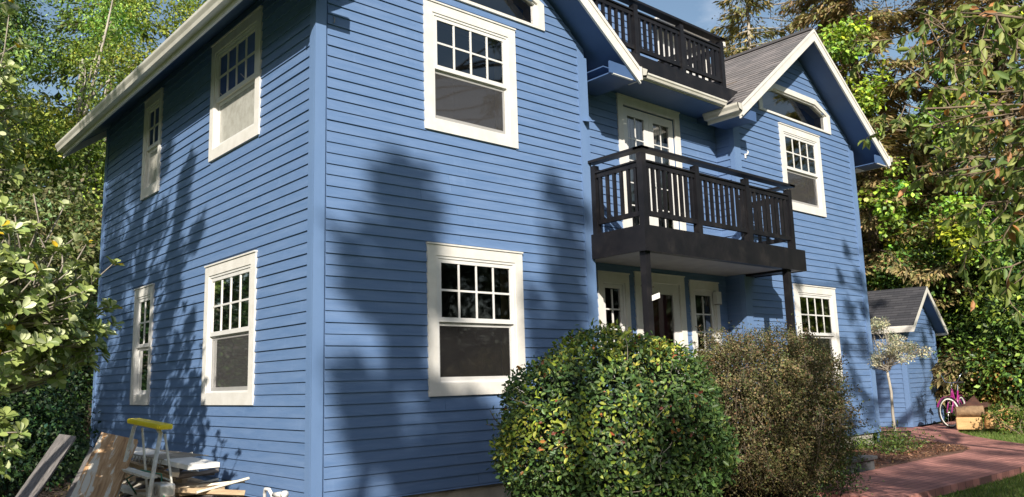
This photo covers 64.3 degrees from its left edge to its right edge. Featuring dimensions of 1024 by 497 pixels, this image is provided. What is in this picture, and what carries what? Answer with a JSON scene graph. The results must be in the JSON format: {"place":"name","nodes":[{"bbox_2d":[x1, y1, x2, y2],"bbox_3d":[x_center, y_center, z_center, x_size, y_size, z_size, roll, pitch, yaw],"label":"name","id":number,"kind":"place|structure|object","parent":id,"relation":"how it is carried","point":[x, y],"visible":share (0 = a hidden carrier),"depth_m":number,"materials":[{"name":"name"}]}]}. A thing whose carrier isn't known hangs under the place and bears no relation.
{"place":"outdoors","nodes":[
{"label":"outdoors","id":0,"kind":"place"},
{"bbox_2d":[3,0,1023,393],"label":"sky","id":1,"kind":"structure","parent":0,"point":[700,13],"materials":[{"name":"blue"}]},
{"bbox_2d":[5,408,1023,496],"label":"lawn","id":2,"kind":"structure","parent":0,"point":[77,464],"depth_m":16.24,"materials":[{"name":"green plant"}]},
{"bbox_2d":[0,16,45,241],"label":"fir tree","id":3,"kind":"object","parent":2,"relation":"on","point":[39,128],"visible":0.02,"depth_m":24.02,"materials":[{"name":"green plant"}]},
{"bbox_2d":[0,0,93,244],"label":"deciduous tree","id":4,"kind":"object","parent":2,"relation":"on","point":[32,150],"visible":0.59,"depth_m":19.49,"materials":[{"name":"green plant"}]},
{"bbox_2d":[0,154,103,390],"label":"undergrowth shrub","id":5,"kind":"object","parent":2,"relation":"on","point":[94,226],"visible":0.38,"depth_m":17.12,"materials":[{"name":"green plant"}]},
{"bbox_2d":[0,0,124,480],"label":"rhododendron","id":6,"kind":"object","parent":2,"relation":"on","point":[43,320],"visible":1,"depth_m":5.63,"materials":[{"name":"green plant"}]},
{"bbox_2d":[21,0,170,437],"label":"fir tree","id":7,"kind":"object","parent":2,"relation":"on","point":[76,23],"visible":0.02,"depth_m":27.58,"materials":[{"name":"green plant"}]},
{"bbox_2d":[0,0,206,448],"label":"deciduous tree","id":8,"kind":"object","parent":2,"relation":"on","point":[83,101],"visible":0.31,"depth_m":22.89,"materials":[{"name":"green plant"}]},
{"bbox_2d":[116,418,174,496],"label":"step ladder","id":9,"kind":"object","parent":2,"relation":"on","point":[158,426],"visible":0.98,"depth_m":7.62,"materials":[{"name":"metal"}]},
{"bbox_2d":[126,469,164,496],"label":"green cord","id":10,"kind":"object","parent":9,"relation":"on","point":[144,471],"visible":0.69,"depth_m":7.75,"materials":[{"name":"plastic"}]},
{"bbox_2d":[152,481,174,496],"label":"bucket","id":11,"kind":"object","parent":9,"relation":"hanging from","point":[164,488],"visible":0.92,"depth_m":7.37,"materials":[{"name":"metal"}]},
{"bbox_2d":[1,473,820,496],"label":"soil bed","id":12,"kind":"object","parent":2,"relation":"on","point":[58,493],"visible":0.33,"depth_m":11.51,"materials":[{"name":"brown soil"}]},
{"bbox_2d":[0,477,70,496],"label":"leaf litter","id":13,"kind":"object","parent":12,"relation":"on","point":[68,487],"visible":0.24,"depth_m":11.65,"materials":[{"name":"brown plant"}]},
{"bbox_2d":[15,434,75,496],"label":"weathered panel","id":14,"kind":"object","parent":12,"relation":"on","point":[35,483],"visible":1,"depth_m":8.61,"materials":[{"name":"grey wood"}]},
{"bbox_2d":[0,261,97,481],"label":"undergrowth shrub","id":15,"kind":"object","parent":12,"relation":"on","point":[88,377],"visible":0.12,"depth_m":14.55,"materials":[{"name":"green plant"}]},
{"bbox_2d":[0,375,100,496],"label":"undergrowth shrub","id":16,"kind":"object","parent":12,"relation":"on","point":[41,431],"visible":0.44,"depth_m":12.11,"materials":[{"name":"green plant"}]},
{"bbox_2d":[66,447,93,496],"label":"weathered panel","id":17,"kind":"object","parent":12,"relation":"on","point":[75,481],"visible":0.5,"depth_m":8.31,"materials":[{"name":"grey wood"}]},
{"bbox_2d":[71,432,137,496],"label":"plywood board","id":18,"kind":"object","parent":12,"relation":"on","point":[103,474],"visible":1,"depth_m":7.71,"materials":[{"name":"brown wood"}]},
{"bbox_2d":[486,317,743,496],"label":"round bush","id":19,"kind":"object","parent":12,"relation":"on","point":[592,426],"visible":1,"depth_m":6.83,"materials":[{"name":"green plant"}]},
{"bbox_2d":[486,411,527,435],"bbox_3d":[-0.053,1.537,7.167,0.495,0.246,0.183,7,-12,-41],"label":"stray shoot","id":20,"kind":"object","parent":19,"relation":"attached to","point":[492,424],"visible":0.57,"depth_m":7.14,"materials":[{"name":"green plant"}]},
{"bbox_2d":[55,0,892,496],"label":"house","id":21,"kind":"structure","parent":2,"relation":"on","point":[369,248],"depth_m":10.01,"materials":[{"name":"blue paint"}]},
{"bbox_2d":[130,283,154,404],"bbox_3d":[-5.157,1.354,11.430,0.115,1.650,0.806,7,-12,-41],"label":"window","id":22,"kind":"structure","parent":21,"relation":"in","point":[141,364],"depth_m":11.47,"materials":[{"name":"white paint"}]},
{"bbox_2d":[140,87,163,200],"bbox_3d":[-5.213,-1.504,11.872,0.115,1.515,0.776,7,-12,-41],"label":"window","id":23,"kind":"structure","parent":21,"relation":"in","point":[152,133],"depth_m":11.91,"materials":[{"name":"white paint"}]},
{"bbox_2d":[201,250,257,404],"bbox_3d":[-3.188,0.934,9.236,0.115,1.650,1.431,7,-12,-41],"label":"window","id":24,"kind":"structure","parent":21,"relation":"in","point":[229,332],"depth_m":9.23,"materials":[{"name":"white paint"}]},
{"bbox_2d":[208,5,262,161],"bbox_3d":[-3.278,-1.914,9.714,0.115,1.520,1.451,7,-12,-41],"label":"window","id":25,"kind":"structure","parent":21,"relation":"in","point":[235,100],"depth_m":9.71,"materials":[{"name":"white paint"}]},
{"bbox_2d":[423,0,518,148],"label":"window","id":26,"kind":"structure","parent":21,"relation":"in","point":[481,105],"depth_m":9.82,"materials":[{"name":"white paint"}]},
{"bbox_2d":[426,241,525,396],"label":"window","id":27,"kind":"structure","parent":21,"relation":"in","point":[475,298],"depth_m":9.49,"materials":[{"name":"white paint"}]},
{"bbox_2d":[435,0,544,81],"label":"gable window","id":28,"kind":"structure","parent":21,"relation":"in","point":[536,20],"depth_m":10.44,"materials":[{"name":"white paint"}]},
{"bbox_2d":[616,93,686,230],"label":"french door","id":29,"kind":"structure","parent":21,"relation":"in","point":[655,132],"depth_m":12.24,"materials":[{"name":"white paint"}]},
{"bbox_2d":[633,271,688,412],"bbox_3d":[2.144,1.516,11.732,1.156,2.308,0.204,7,-12,-41],"label":"front door","id":30,"kind":"structure","parent":21,"relation":"in","point":[669,310],"depth_m":11.99,"materials":[{"name":"white paint"}]},
{"bbox_2d":[657,29,674,60],"bbox_3d":[2.706,-2.967,13.795,0.670,1.390,0.030,7,-12,-41],"label":"deck door","id":31,"kind":"structure","parent":21,"relation":"in","point":[657,29],"depth_m":13.76,"materials":[{"name":"white paint"}]},
{"bbox_2d":[686,41,707,79],"bbox_3d":[3.227,-2.906,14.251,0.680,1.390,0.030,7,-12,-41],"label":"deck door","id":32,"kind":"structure","parent":21,"relation":"in","point":[686,41],"depth_m":14.29,"materials":[{"name":"white paint"}]},
{"bbox_2d":[726,81,830,156],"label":"gable window","id":33,"kind":"structure","parent":21,"relation":"in","point":[780,101],"depth_m":15.17,"materials":[{"name":"white paint"}]},
{"bbox_2d":[778,122,826,216],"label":"window","id":34,"kind":"structure","parent":21,"relation":"in","point":[797,170],"depth_m":14.81,"materials":[{"name":"white paint"}]},
{"bbox_2d":[792,283,842,381],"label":"window","id":35,"kind":"structure","parent":21,"relation":"in","point":[810,300],"depth_m":14.42,"materials":[{"name":"white paint"}]},
{"bbox_2d":[4,55,1023,431],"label":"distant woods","id":36,"kind":"object","parent":2,"relation":"on","point":[120,77],"depth_m":31.14,"materials":[{"name":"green plant"}]},
{"bbox_2d":[708,0,789,57],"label":"spruce","id":37,"kind":"object","parent":2,"relation":"on","point":[733,28],"visible":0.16,"depth_m":28.46,"materials":[{"name":"green plant"}]},
{"bbox_2d":[679,313,884,496],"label":"brown bush","id":38,"kind":"object","parent":2,"relation":"on","point":[768,418],"visible":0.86,"depth_m":8.58,"materials":[{"name":"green plant"}]},
{"bbox_2d":[728,454,877,488],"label":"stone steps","id":39,"kind":"structure","parent":2,"relation":"on","point":[870,465],"depth_m":11.04,"materials":[{"name":"stone"}]},
{"bbox_2d":[712,0,912,200],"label":"bare tree","id":40,"kind":"object","parent":2,"relation":"on","point":[772,18],"visible":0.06,"depth_m":28.77,"materials":[{"name":"brown plant"}]},
{"bbox_2d":[776,0,993,371],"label":"ivy covered tree","id":41,"kind":"object","parent":2,"relation":"on","point":[836,31],"visible":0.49,"depth_m":24.13,"materials":[{"name":"green plant"}]},
{"bbox_2d":[845,434,970,468],"bbox_3d":[6.350,3.554,14.366,6.190,0.105,3.170,7,-12,-41],"label":"mulch bed","id":42,"kind":"object","parent":2,"relation":"on","point":[897,462],"visible":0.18,"depth_m":12.85,"materials":[{"name":"brown wood"}]},
{"bbox_2d":[850,437,872,448],"bbox_3d":[6.044,3.399,14.129,0.825,0.288,0.534,7,-12,-41],"label":"heather clump","id":43,"kind":"object","parent":42,"relation":"on","point":[862,442],"visible":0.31,"depth_m":14.12,"materials":[{"name":"green plant"}]},
{"bbox_2d":[852,420,940,454],"bbox_3d":[6.416,3.155,13.689,1.992,0.608,1.262,7,-12,-41],"label":"heather clump","id":44,"kind":"object","parent":42,"relation":"on","point":[896,443],"visible":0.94,"depth_m":13.38,"materials":[{"name":"green plant"}]},
{"bbox_2d":[867,316,934,439],"bbox_3d":[6.905,2.461,15.334,1.907,2.388,1.175,0,-10,-10],"label":"variegated tree","id":45,"kind":"object","parent":42,"relation":"on","point":[890,354],"visible":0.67,"depth_m":15.30,"materials":[{"name":"green plant"}]},
{"bbox_2d":[857,124,973,416],"bbox_3d":[13.103,0.955,27.218,8.062,11.106,7.715,7,-12,-41],"label":"ivy covered tree","id":46,"kind":"object","parent":2,"relation":"on","point":[930,141],"visible":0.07,"depth_m":25.13,"materials":[{"name":"green plant"}]},
{"bbox_2d":[845,0,1023,325],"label":"cherry tree","id":47,"kind":"object","parent":2,"relation":"on","point":[981,116],"visible":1,"depth_m":5.32,"materials":[{"name":"green plant"}]},
{"bbox_2d":[864,0,1023,224],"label":"bare tree","id":48,"kind":"object","parent":2,"relation":"on","point":[982,94],"visible":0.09,"depth_m":24.45,"materials":[{"name":"brown plant"}]},
{"bbox_2d":[866,190,1023,422],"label":"laurel","id":49,"kind":"object","parent":2,"relation":"on","point":[963,331],"visible":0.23,"depth_m":22.10,"materials":[{"name":"green plant"}]},
{"bbox_2d":[867,0,1023,424],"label":"ivy covered tree","id":50,"kind":"object","parent":2,"relation":"on","point":[929,277],"visible":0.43,"depth_m":22.15,"materials":[{"name":"green plant"}]},
{"bbox_2d":[938,471,1023,496],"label":"grass","id":51,"kind":"structure","parent":2,"relation":"on","point":[1014,487],"depth_m":9.26,"materials":[{"name":"green plant"}]},
{"bbox_2d":[939,208,1023,421],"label":"laurel","id":52,"kind":"object","parent":2,"relation":"on","point":[1006,323],"visible":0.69,"depth_m":20.07,"materials":[{"name":"green plant"}]},
{"bbox_2d":[970,292,1023,323],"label":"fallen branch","id":53,"kind":"object","parent":52,"relation":"on","point":[990,301],"visible":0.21,"depth_m":20.84,"materials":[{"name":"brown wood"}]},
{"bbox_2d":[959,428,1023,443],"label":"grass","id":54,"kind":"structure","parent":2,"relation":"on","point":[1015,438],"depth_m":16.70,"materials":[{"name":"green plant"}]},
{"bbox_2d":[984,412,1001,428],"bbox_3d":[10.619,3.797,17.991,0.354,0.397,0.380,7,-12,-41],"label":"log","id":55,"kind":"object","parent":54,"relation":"on","point":[988,424],"visible":0.59,"depth_m":17.88,"materials":[{"name":"brown wood"}]},
{"bbox_2d":[962,335,1023,411],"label":"bramble","id":56,"kind":"object","parent":2,"relation":"on","point":[984,395],"visible":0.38,"depth_m":20.38,"materials":[{"name":"green plant"}]},
{"bbox_2d":[981,396,1023,433],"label":"garden plant","id":57,"kind":"object","parent":2,"relation":"on","point":[1009,415],"visible":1,"depth_m":17.04,"materials":[{"name":"green plant"}]},
{"bbox_2d":[1001,216,1023,254],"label":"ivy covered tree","id":58,"kind":"object","parent":2,"relation":"on","point":[1009,223],"visible":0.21,"depth_m":21.22,"materials":[{"name":"green plant"}]},
{"bbox_2d":[803,421,1023,496],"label":"brick path","id":59,"kind":"structure","parent":0,"point":[981,460],"depth_m":10.74,"materials":[{"name":"red brick"}]},
{"bbox_2d":[867,286,947,427],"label":"shed","id":60,"kind":"structure","parent":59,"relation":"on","point":[913,314],"depth_m":19.97,"materials":[{"name":"blue paint"}]},
{"bbox_2d":[937,372,966,427],"bbox_3d":[10.356,3.515,18.955,0.568,1.238,1.730,-9,-12,37],"label":"bicycle","id":61,"kind":"object","parent":59,"relation":"on","point":[956,403],"visible":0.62,"depth_m":18.62,"materials":[{"name":"pink metal"}]},
{"bbox_2d":[956,417,982,429],"bbox_3d":[10.098,3.858,17.989,0.517,0.270,0.370,-7,-11,27],"label":"squared log","id":62,"kind":"object","parent":59,"relation":"on","point":[968,423],"visible":0.98,"depth_m":17.83,"materials":[{"name":"brown wood"}]},
{"bbox_2d":[954,406,984,416],"bbox_3d":[10.128,3.615,18.034,0.553,0.263,0.254,-5,-10,17],"label":"log","id":63,"kind":"object","parent":62,"relation":"on","point":[968,411],"visible":0.99,"depth_m":17.96,"materials":[{"name":"brown wood"}]},
{"bbox_2d":[949,396,990,409],"bbox_3d":[10.514,3.547,18.759,0.850,0.310,0.585,-5,-10,21],"label":"rusty sheet","id":64,"kind":"object","parent":63,"relation":"on","point":[972,401],"visible":0.68,"depth_m":18.67,"materials":[{"name":"brown metal"}]},
{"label":"log","id":65,"kind":"object","parent":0,"visible":0},
{"bbox_2d":[999,405,1019,413],"bbox_3d":[11.238,3.713,18.394,0.323,0.354,0.833,-10,-12,40],"label":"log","id":66,"kind":"object","parent":65,"relation":"on","point":[1011,409],"visible":0.11,"depth_m":18.34,"materials":[{"name":"brown wood"}]},
{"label":"board","id":67,"kind":"object","parent":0,"visible":0},
{"bbox_2d":[178,481,223,496],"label":"board","id":68,"kind":"object","parent":67,"relation":"on","point":[201,495],"visible":0.22,"depth_m":7.67,"materials":[{"name":"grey wood"}]},
{"bbox_2d":[124,470,224,495],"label":"board","id":69,"kind":"object","parent":68,"relation":"on","point":[191,481],"visible":0.21,"depth_m":8.07,"materials":[{"name":"brown wood"}]},
{"bbox_2d":[128,467,156,486],"bbox_3d":[-3.892,2.413,8.711,0.585,0.022,0.081,-34,-19,-14],"label":"board","id":70,"kind":"object","parent":69,"relation":"on","point":[133,483],"visible":0.07,"depth_m":8.65,"materials":[{"name":"white wood"}]},
{"bbox_2d":[119,468,184,496],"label":"board","id":71,"kind":"object","parent":69,"relation":"on","point":[121,494],"visible":0.23,"depth_m":8.46,"materials":[{"name":"brown wood"}]},
{"bbox_2d":[121,485,144,496],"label":"board","id":72,"kind":"object","parent":71,"relation":"on","point":[140,487],"depth_m":8.39,"materials":[{"name":"brown wood"}]},
{"bbox_2d":[120,484,154,496],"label":"board","id":73,"kind":"object","parent":71,"relation":"on","point":[127,489],"visible":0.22,"depth_m":8.07,"materials":[{"name":"white wood"}]},
{"bbox_2d":[129,460,186,483],"bbox_3d":[-3.549,2.208,8.080,0.803,0.040,0.067,8,-5,23],"label":"board","id":74,"kind":"object","parent":69,"relation":"on","point":[140,466],"visible":0.43,"depth_m":8.06,"materials":[{"name":"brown wood"}]},
{"bbox_2d":[136,470,190,481],"bbox_3d":[-3.583,2.341,8.387,0.580,0.032,0.102,2,-22,-42],"label":"board","id":75,"kind":"object","parent":69,"relation":"on","point":[138,479],"visible":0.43,"depth_m":8.23,"materials":[{"name":"brown wood"}]},
{"bbox_2d":[158,471,214,477],"bbox_3d":[-3.333,2.267,8.158,0.806,0.032,0.070,-6,-25,9],"label":"board","id":76,"kind":"object","parent":75,"relation":"on","point":[192,472],"visible":0.21,"depth_m":8.12,"materials":[{"name":"brown wood"}]},
{"bbox_2d":[171,467,179,476],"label":"board","id":77,"kind":"object","parent":76,"relation":"on","point":[175,471],"visible":0.64,"depth_m":7.76,"materials":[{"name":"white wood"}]},
{"bbox_2d":[175,468,218,479],"bbox_3d":[-3.056,2.190,7.912,0.440,0.032,0.102,1,-21,-42],"label":"board","id":78,"kind":"object","parent":77,"relation":"on","point":[199,473],"visible":0.93,"depth_m":7.88,"materials":[{"name":"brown wood"}]},
{"bbox_2d":[175,488,244,496],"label":"board","id":79,"kind":"object","parent":69,"relation":"on","point":[221,492],"visible":1,"depth_m":7.41,"materials":[{"name":"brown wood"}]},
{"bbox_2d":[196,477,249,493],"bbox_3d":[-2.674,2.193,7.537,0.523,0.020,0.103,-6,-18,-42],"label":"board","id":80,"kind":"object","parent":79,"relation":"on","point":[225,484],"visible":1,"depth_m":7.50,"materials":[{"name":"white wood"}]},
{"bbox_2d":[198,478,218,482],"bbox_3d":[-3.201,2.343,8.012,0.662,0.021,0.103,-3,-19,-42],"label":"board","id":81,"kind":"object","parent":68,"relation":"on","point":[214,480],"visible":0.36,"depth_m":8.14,"materials":[{"name":"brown wood"}]},
{"bbox_2d":[186,480,244,486],"bbox_3d":[-2.949,2.270,7.784,0.857,0.020,0.072,-8,-24,4],"label":"board","id":82,"kind":"object","parent":81,"relation":"on","point":[212,484],"visible":0.36,"depth_m":7.75,"materials":[{"name":"white wood"}]},
{"label":"board","id":83,"kind":"object","parent":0,"visible":0},
{"bbox_2d":[132,448,208,467],"bbox_3d":[-3.806,2.204,8.648,0.455,0.091,1.953,7,-12,-41],"label":"wire shelf","id":84,"kind":"object","parent":83,"relation":"on","point":[173,454],"visible":0.44,"depth_m":8.22,"materials":[{"name":"metal"}]},
{"bbox_2d":[133,447,219,469],"bbox_3d":[-3.672,2.155,8.436,0.300,0.045,2.551,7,-11,-41],"label":"white plank","id":85,"kind":"object","parent":84,"relation":"on","point":[189,463],"visible":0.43,"depth_m":7.71,"materials":[{"name":"wood"}]}
]}

